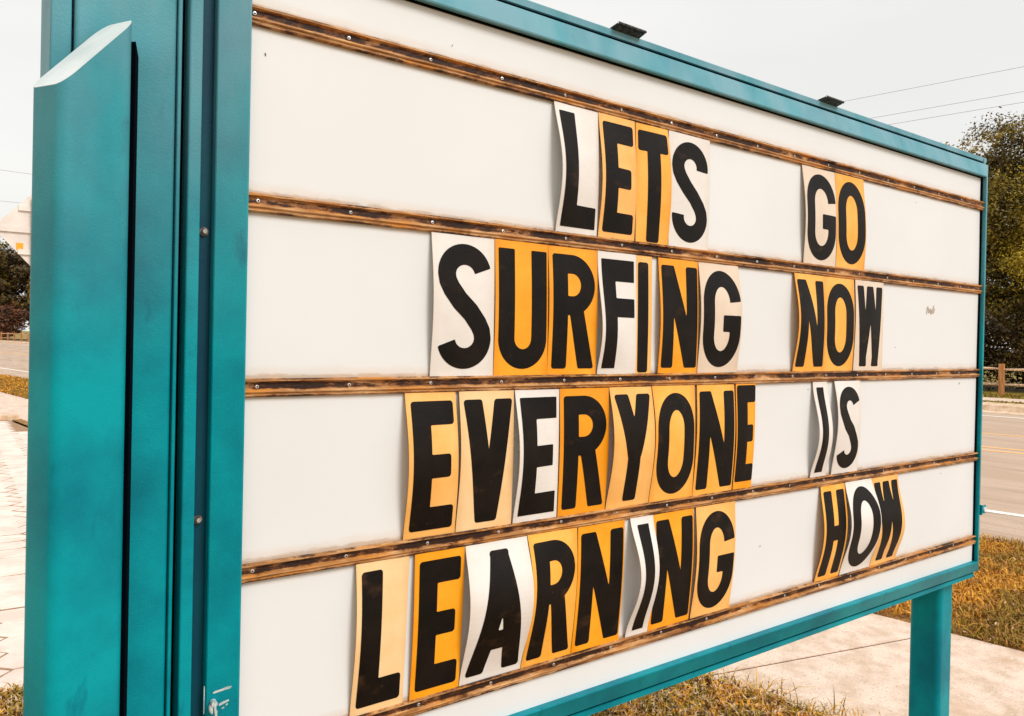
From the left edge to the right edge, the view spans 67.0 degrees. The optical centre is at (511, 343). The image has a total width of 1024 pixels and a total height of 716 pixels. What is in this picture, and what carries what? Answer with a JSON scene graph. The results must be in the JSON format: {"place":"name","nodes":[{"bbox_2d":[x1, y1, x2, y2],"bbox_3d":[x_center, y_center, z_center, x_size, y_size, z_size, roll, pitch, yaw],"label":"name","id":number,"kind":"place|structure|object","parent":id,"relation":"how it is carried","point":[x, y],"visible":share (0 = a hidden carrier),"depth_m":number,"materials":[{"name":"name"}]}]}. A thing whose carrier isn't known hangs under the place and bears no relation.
{"place":"outdoors","nodes":[
{"label":"outdoors","id":0,"kind":"place"},
{"bbox_2d":[14,419,731,714],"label":"sign bed soil","id":1,"kind":"structure","parent":0,"point":[22,421],"depth_m":13.26,"materials":[{"name":"brown soil"}]},
{"bbox_2d":[0,682,22,715],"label":"foreground grass","id":2,"kind":"structure","parent":1,"relation":"on","point":[11,694],"depth_m":3.27,"materials":[{"name":"yellow plant"}]},
{"bbox_2d":[23,21,138,715],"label":"steel tube post","id":3,"kind":"object","parent":1,"relation":"on","point":[82,267],"visible":1,"depth_m":0.97,"materials":[{"name":"teal metal"}]},
{"bbox_2d":[40,0,987,715],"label":"message sign","id":4,"kind":"object","parent":1,"relation":"on","point":[312,176],"visible":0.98,"depth_m":1.33,"materials":[{"name":"plastic"}]},
{"bbox_2d":[349,556,408,715],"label":"letter tile","id":5,"kind":"object","parent":4,"relation":"attached to","point":[381,621],"visible":1,"depth_m":1.30,"materials":[{"name":"beige plastic"}]},
{"bbox_2d":[403,392,458,539],"bbox_3d":[-0.138,0.210,1.350,0.107,0.258,0.020,1,0,-36],"label":"letter tile","id":6,"kind":"object","parent":4,"relation":"attached to","point":[433,450],"visible":1,"depth_m":1.35,"materials":[{"name":"plastic"}]},
{"bbox_2d":[409,546,464,700],"bbox_3d":[-0.131,0.491,1.369,0.109,0.258,0.006,1,0,-36],"label":"letter tile","id":7,"kind":"object","parent":4,"relation":"attached to","point":[437,613],"visible":1,"depth_m":1.37,"materials":[{"name":"orange plastic"}]},
{"bbox_2d":[429,232,494,375],"bbox_3d":[-0.085,-0.070,1.388,0.137,0.258,0.012,1,0,-36],"label":"letter tile","id":8,"kind":"object","parent":4,"relation":"attached to","point":[462,344],"visible":1,"depth_m":1.39,"materials":[{"name":"white plastic"}]},
{"bbox_2d":[455,390,513,531],"bbox_3d":[-0.046,0.212,1.420,0.124,0.258,0.014,1,0,-36],"label":"letter tile","id":9,"kind":"object","parent":4,"relation":"attached to","point":[486,463],"visible":1,"depth_m":1.42,"materials":[{"name":"beige plastic"}]},
{"bbox_2d":[459,536,533,685],"bbox_3d":[-0.025,0.493,1.430,0.147,0.258,0.034,1,0,-36],"label":"letter tile","id":10,"kind":"object","parent":4,"relation":"attached to","point":[501,581],"visible":1,"depth_m":1.43,"materials":[{"name":"white plastic"}]},
{"bbox_2d":[493,239,547,374],"bbox_3d":[0.019,-0.068,1.467,0.130,0.258,0.006,1,0,-36],"label":"letter tile","id":11,"kind":"object","parent":4,"relation":"attached to","point":[521,313],"visible":1,"depth_m":1.47,"materials":[{"name":"orange plastic"}]},
{"bbox_2d":[512,389,558,522],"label":"letter tile","id":12,"kind":"object","parent":4,"relation":"attached to","point":[538,427],"visible":1,"depth_m":1.49,"materials":[{"name":"white plastic"}]},
{"bbox_2d":[520,528,577,667],"bbox_3d":[0.082,0.495,1.509,0.136,0.258,0.030,1,0,-36],"label":"letter tile","id":13,"kind":"object","parent":4,"relation":"attached to","point":[554,557],"visible":1,"depth_m":1.51,"materials":[{"name":"orange plastic"}]},
{"bbox_2d":[547,245,597,374],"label":"letter tile","id":14,"kind":"object","parent":4,"relation":"attached to","point":[573,305],"visible":1,"depth_m":1.54,"materials":[{"name":"orange plastic"}]},
{"bbox_2d":[554,101,598,235],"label":"letter tile","id":15,"kind":"object","parent":4,"relation":"attached to","point":[577,213],"visible":1,"depth_m":1.54,"materials":[{"name":"white plastic"}]},
{"bbox_2d":[557,388,608,516],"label":"letter tile","id":16,"kind":"object","parent":4,"relation":"attached to","point":[584,441],"visible":1,"depth_m":1.56,"materials":[{"name":"orange plastic"}]},
{"bbox_2d":[571,520,624,652],"bbox_3d":[0.181,0.496,1.596,0.143,0.258,0.009,1,0,-36],"label":"letter tile","id":17,"kind":"object","parent":4,"relation":"attached to","point":[600,566],"visible":1,"depth_m":1.59,"materials":[{"name":"orange plastic"}]},
{"bbox_2d":[596,250,636,373],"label":"letter tile","id":18,"kind":"object","parent":4,"relation":"attached to","point":[617,278],"visible":1,"depth_m":1.61,"materials":[{"name":"white plastic"}]},
{"bbox_2d":[597,112,635,240],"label":"letter tile","id":19,"kind":"object","parent":4,"relation":"attached to","point":[618,196],"visible":1,"depth_m":1.60,"materials":[{"name":"orange plastic"}]},
{"bbox_2d":[605,386,654,508],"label":"letter tile","id":20,"kind":"object","parent":4,"relation":"attached to","point":[634,441],"visible":1,"depth_m":1.63,"materials":[{"name":"orange plastic"}]},
{"bbox_2d":[625,515,659,637],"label":"letter tile","id":21,"kind":"object","parent":4,"relation":"attached to","point":[643,531],"visible":1,"depth_m":1.65,"materials":[{"name":"white plastic"}]},
{"bbox_2d":[635,255,651,373],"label":"letter tile","id":22,"kind":"object","parent":4,"relation":"attached to","point":[644,304],"visible":1,"depth_m":1.66,"materials":[{"name":"orange plastic"}]},
{"bbox_2d":[635,122,671,244],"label":"letter tile","id":23,"kind":"object","parent":4,"relation":"attached to","point":[653,188],"visible":1,"depth_m":1.66,"materials":[{"name":"orange plastic"}]},
{"bbox_2d":[647,508,693,630],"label":"letter tile","id":24,"kind":"object","parent":4,"relation":"attached to","point":[674,531],"visible":0.94,"depth_m":1.73,"materials":[{"name":"orange plastic"}]},
{"bbox_2d":[648,385,694,502],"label":"letter tile","id":25,"kind":"object","parent":4,"relation":"attached to","point":[673,465],"visible":1,"depth_m":1.71,"materials":[{"name":"orange plastic"}]},
{"bbox_2d":[657,257,697,372],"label":"letter tile","id":26,"kind":"object","parent":4,"relation":"attached to","point":[678,288],"visible":1,"depth_m":1.72,"materials":[{"name":"orange plastic"}]},
{"bbox_2d":[668,130,709,249],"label":"letter tile","id":27,"kind":"object","parent":4,"relation":"attached to","point":[690,196],"visible":1,"depth_m":1.74,"materials":[{"name":"white plastic"}]},
{"bbox_2d":[689,501,735,618],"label":"letter tile","id":28,"kind":"object","parent":4,"relation":"attached to","point":[715,529],"visible":1,"depth_m":1.80,"materials":[{"name":"orange plastic"}]},
{"bbox_2d":[692,384,734,495],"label":"letter tile","id":29,"kind":"object","parent":4,"relation":"attached to","point":[714,455],"visible":1,"depth_m":1.80,"materials":[{"name":"orange plastic"}]},
{"bbox_2d":[697,262,741,372],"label":"letter tile","id":30,"kind":"object","parent":4,"relation":"attached to","point":[721,320],"visible":1,"depth_m":1.80,"materials":[{"name":"grey plastic"}]},
{"bbox_2d":[732,383,755,489],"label":"letter tile","id":31,"kind":"object","parent":4,"relation":"attached to","point":[745,425],"visible":1,"depth_m":1.86,"materials":[{"name":"orange plastic"}]},
{"bbox_2d":[792,273,824,370],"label":"letter tile","id":32,"kind":"object","parent":4,"relation":"attached to","point":[809,353],"visible":1,"depth_m":2.01,"materials":[{"name":"orange plastic"}]},
{"bbox_2d":[802,164,836,266],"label":"letter tile","id":33,"kind":"object","parent":4,"relation":"attached to","point":[821,221],"visible":1,"depth_m":2.04,"materials":[{"name":"grey plastic"}]},
{"bbox_2d":[809,381,832,477],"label":"letter tile","id":34,"kind":"object","parent":4,"relation":"attached to","point":[823,409],"visible":1,"depth_m":2.04,"materials":[{"name":"white plastic"}]},
{"bbox_2d":[814,483,847,581],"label":"letter tile","id":35,"kind":"object","parent":4,"relation":"attached to","point":[834,506],"visible":1,"depth_m":2.08,"materials":[{"name":"orange plastic"}]},
{"bbox_2d":[823,276,854,370],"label":"letter tile","id":36,"kind":"object","parent":4,"relation":"attached to","point":[839,321],"visible":1,"depth_m":2.10,"materials":[{"name":"orange plastic"}]},
{"bbox_2d":[830,380,860,474],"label":"letter tile","id":37,"kind":"object","parent":4,"relation":"attached to","point":[846,451],"visible":1,"depth_m":2.12,"materials":[{"name":"white plastic"}]},
{"bbox_2d":[835,173,865,269],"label":"letter tile","id":38,"kind":"object","parent":4,"relation":"attached to","point":[851,229],"visible":1,"depth_m":2.12,"materials":[{"name":"orange plastic"}]},
{"bbox_2d":[839,478,881,574],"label":"letter tile","id":39,"kind":"object","parent":4,"relation":"attached to","point":[866,518],"visible":1,"depth_m":2.16,"materials":[{"name":"white plastic"}]},
{"bbox_2d":[853,280,883,370],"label":"letter tile","id":40,"kind":"object","parent":4,"relation":"attached to","point":[868,341],"visible":1,"depth_m":2.19,"materials":[{"name":"grey plastic"}]},
{"bbox_2d":[869,474,904,565],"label":"letter tile","id":41,"kind":"object","parent":4,"relation":"attached to","point":[887,492],"visible":0.99,"depth_m":2.25,"materials":[{"name":"orange plastic"}]},
{"bbox_2d":[589,661,880,715],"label":"grass","id":42,"kind":"structure","parent":1,"relation":"on","point":[684,701],"depth_m":3.35,"materials":[{"name":"plant"}]},
{"bbox_2d":[600,677,826,715],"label":"fallen leaves","id":43,"kind":"object","parent":42,"relation":"on","point":[630,704],"visible":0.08,"depth_m":3.35,"materials":[{"name":"brown plant"}]},
{"bbox_2d":[0,392,1023,715],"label":"sidewalk","id":44,"kind":"structure","parent":0,"point":[986,678],"depth_m":3.79,"materials":[{"name":"concrete"}]},
{"bbox_2d":[715,638,909,674],"bbox_3d":[-16.652,1.123,21.988,71.960,0.001,1.846,2,0,45],"label":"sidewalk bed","id":45,"kind":"object","parent":44,"relation":"in","point":[814,656],"visible":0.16,"depth_m":3.96,"materials":[{"name":"concrete"}]},
{"bbox_2d":[0,343,1023,542],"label":"road","id":46,"kind":"structure","parent":0,"point":[1002,483],"depth_m":10.56,"materials":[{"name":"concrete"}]},
{"bbox_2d":[0,342,1023,414],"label":"gutter","id":47,"kind":"object","parent":46,"relation":"on","point":[1002,412],"visible":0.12,"depth_m":19.52,"materials":[{"name":"concrete"}]},
{"bbox_2d":[0,352,1023,453],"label":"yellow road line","id":48,"kind":"object","parent":46,"relation":"on","point":[981,449],"visible":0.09,"depth_m":12.06,"materials":[{"name":"paint"}]},
{"bbox_2d":[0,348,1023,436],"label":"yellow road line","id":49,"kind":"object","parent":46,"relation":"on","point":[985,433],"visible":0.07,"depth_m":14.46,"materials":[{"name":"paint"}]},
{"bbox_2d":[3,368,1023,516],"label":"white road line","id":50,"kind":"object","parent":46,"relation":"on","point":[1007,513],"visible":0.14,"depth_m":7.55,"materials":[{"name":"paint"}]},
{"bbox_2d":[7,352,1023,450],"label":"yellow road line","id":51,"kind":"object","parent":46,"relation":"on","point":[981,446],"visible":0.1,"depth_m":12.44,"materials":[{"name":"paint"}]},
{"bbox_2d":[0,340,1023,402],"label":"sidewalk","id":52,"kind":"structure","parent":0,"point":[1003,399],"depth_m":22.93,"materials":[{"name":"concrete"}]},
{"bbox_2d":[0,0,1023,348],"label":"sky","id":53,"kind":"structure","parent":0,"point":[844,50],"materials":[{"name":"white"}]},
{"bbox_2d":[4,331,1020,708],"bbox_3d":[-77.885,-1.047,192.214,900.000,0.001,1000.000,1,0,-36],"label":"ground","id":54,"kind":"structure","parent":0,"point":[26,425],"depth_m":121.25,"materials":[{"name":"green plant"}]},
{"bbox_2d":[0,414,19,421],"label":"forecourt edging","id":55,"kind":"object","parent":54,"relation":"on","point":[12,418],"visible":0.6,"depth_m":13.62,"materials":[{"name":"concrete"}]},
{"bbox_2d":[0,420,27,689],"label":"paved forecourt","id":56,"kind":"structure","parent":54,"relation":"on","point":[13,465],"depth_m":5.62,"materials":[{"name":"beige concrete"}]},
{"bbox_2d":[0,341,1023,412],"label":"kerb","id":57,"kind":"structure","parent":54,"relation":"on","point":[1003,407],"depth_m":19.96,"materials":[{"name":"concrete"}]},
{"bbox_2d":[2,338,1023,403],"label":"verge","id":58,"kind":"structure","parent":54,"relation":"on","point":[1008,390],"depth_m":28.95,"materials":[{"name":"green plant"}]},
{"bbox_2d":[0,239,27,304],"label":"roadside tree","id":59,"kind":"object","parent":58,"relation":"on","point":[7,273],"visible":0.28,"depth_m":110.54,"materials":[{"name":"green plant"}]},
{"bbox_2d":[0,302,29,339],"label":"russet shrub","id":60,"kind":"object","parent":58,"relation":"on","point":[11,317],"visible":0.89,"depth_m":101.84,"materials":[{"name":"brown plant"}]},
{"bbox_2d":[0,244,30,324],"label":"roadside tree","id":61,"kind":"object","parent":58,"relation":"on","point":[8,258],"visible":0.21,"depth_m":105.49,"materials":[{"name":"green plant"}]},
{"bbox_2d":[17,277,29,304],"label":"roadside tree","id":62,"kind":"object","parent":58,"relation":"on","point":[28,285],"depth_m":90.25,"materials":[{"name":"green plant"}]},
{"bbox_2d":[0,332,1023,395],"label":"split rail fence","id":63,"kind":"object","parent":58,"relation":"on","point":[1001,369],"visible":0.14,"depth_m":24.75,"materials":[{"name":"brown wood"}]},
{"bbox_2d":[945,106,1023,387],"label":"oak tree","id":64,"kind":"object","parent":58,"relation":"on","point":[1006,177],"visible":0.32,"depth_m":28.97,"materials":[{"name":"green plant"}]},
{"bbox_2d":[983,289,1023,389],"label":"dark shrub","id":65,"kind":"object","parent":58,"relation":"on","point":[1018,340],"visible":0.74,"depth_m":27.62,"materials":[{"name":"green plant"}]},
{"bbox_2d":[983,291,1023,390],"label":"dark shrub","id":66,"kind":"object","parent":58,"relation":"on","point":[993,327],"visible":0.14,"depth_m":27.41,"materials":[{"name":"green plant"}]},
{"bbox_2d":[984,400,1023,403],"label":"kerb grass","id":67,"kind":"structure","parent":58,"relation":"on","point":[1002,401],"depth_m":21.61,"materials":[{"name":"green plant"}]},
{"bbox_2d":[986,171,1023,296],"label":"golden tree","id":68,"kind":"object","parent":58,"relation":"on","point":[1019,268],"visible":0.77,"depth_m":27.81,"materials":[{"name":"green plant"}]},
{"bbox_2d":[2,392,1023,650],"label":"grass verge soil","id":69,"kind":"structure","parent":0,"point":[898,616],"depth_m":4.62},
{"bbox_2d":[0,374,28,398],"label":"verge grass","id":70,"kind":"structure","parent":69,"relation":"on","point":[15,385],"depth_m":21.02,"materials":[{"name":"yellow plant"}]},
{"bbox_2d":[0,194,31,265],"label":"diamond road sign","id":71,"kind":"object","parent":69,"relation":"on","point":[15,228],"visible":0.3,"depth_m":17.70,"materials":[{"name":"metal"}]},
{"bbox_2d":[875,532,1023,651],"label":"verge grass","id":72,"kind":"structure","parent":69,"relation":"on","point":[1001,589],"depth_m":4.87,"materials":[{"name":"yellow plant"}]},
{"bbox_2d":[908,539,1022,639],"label":"fallen leaves","id":73,"kind":"object","parent":69,"relation":"on","point":[993,595],"visible":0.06,"depth_m":4.78,"materials":[{"name":"brown plant"}]},
{"bbox_2d":[16,66,1023,261],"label":"power line","id":74,"kind":"object","parent":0,"point":[910,88],"visible":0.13,"depth_m":27.05,"materials":[{"name":"metal"}]},
{"bbox_2d":[21,91,1023,266],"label":"power line","id":75,"kind":"object","parent":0,"point":[915,110],"visible":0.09,"depth_m":26.70,"materials":[{"name":"metal"}]},
{"bbox_2d":[889,102,1022,124],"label":"power line","id":76,"kind":"object","parent":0,"point":[955,113],"visible":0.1,"depth_m":26.62,"materials":[{"name":"metal"}]},
{"bbox_2d":[983,392,1023,398],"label":"grass","id":77,"kind":"structure","parent":0,"point":[1006,395],"depth_m":24.46,"materials":[{"name":"green plant"}]}
]}

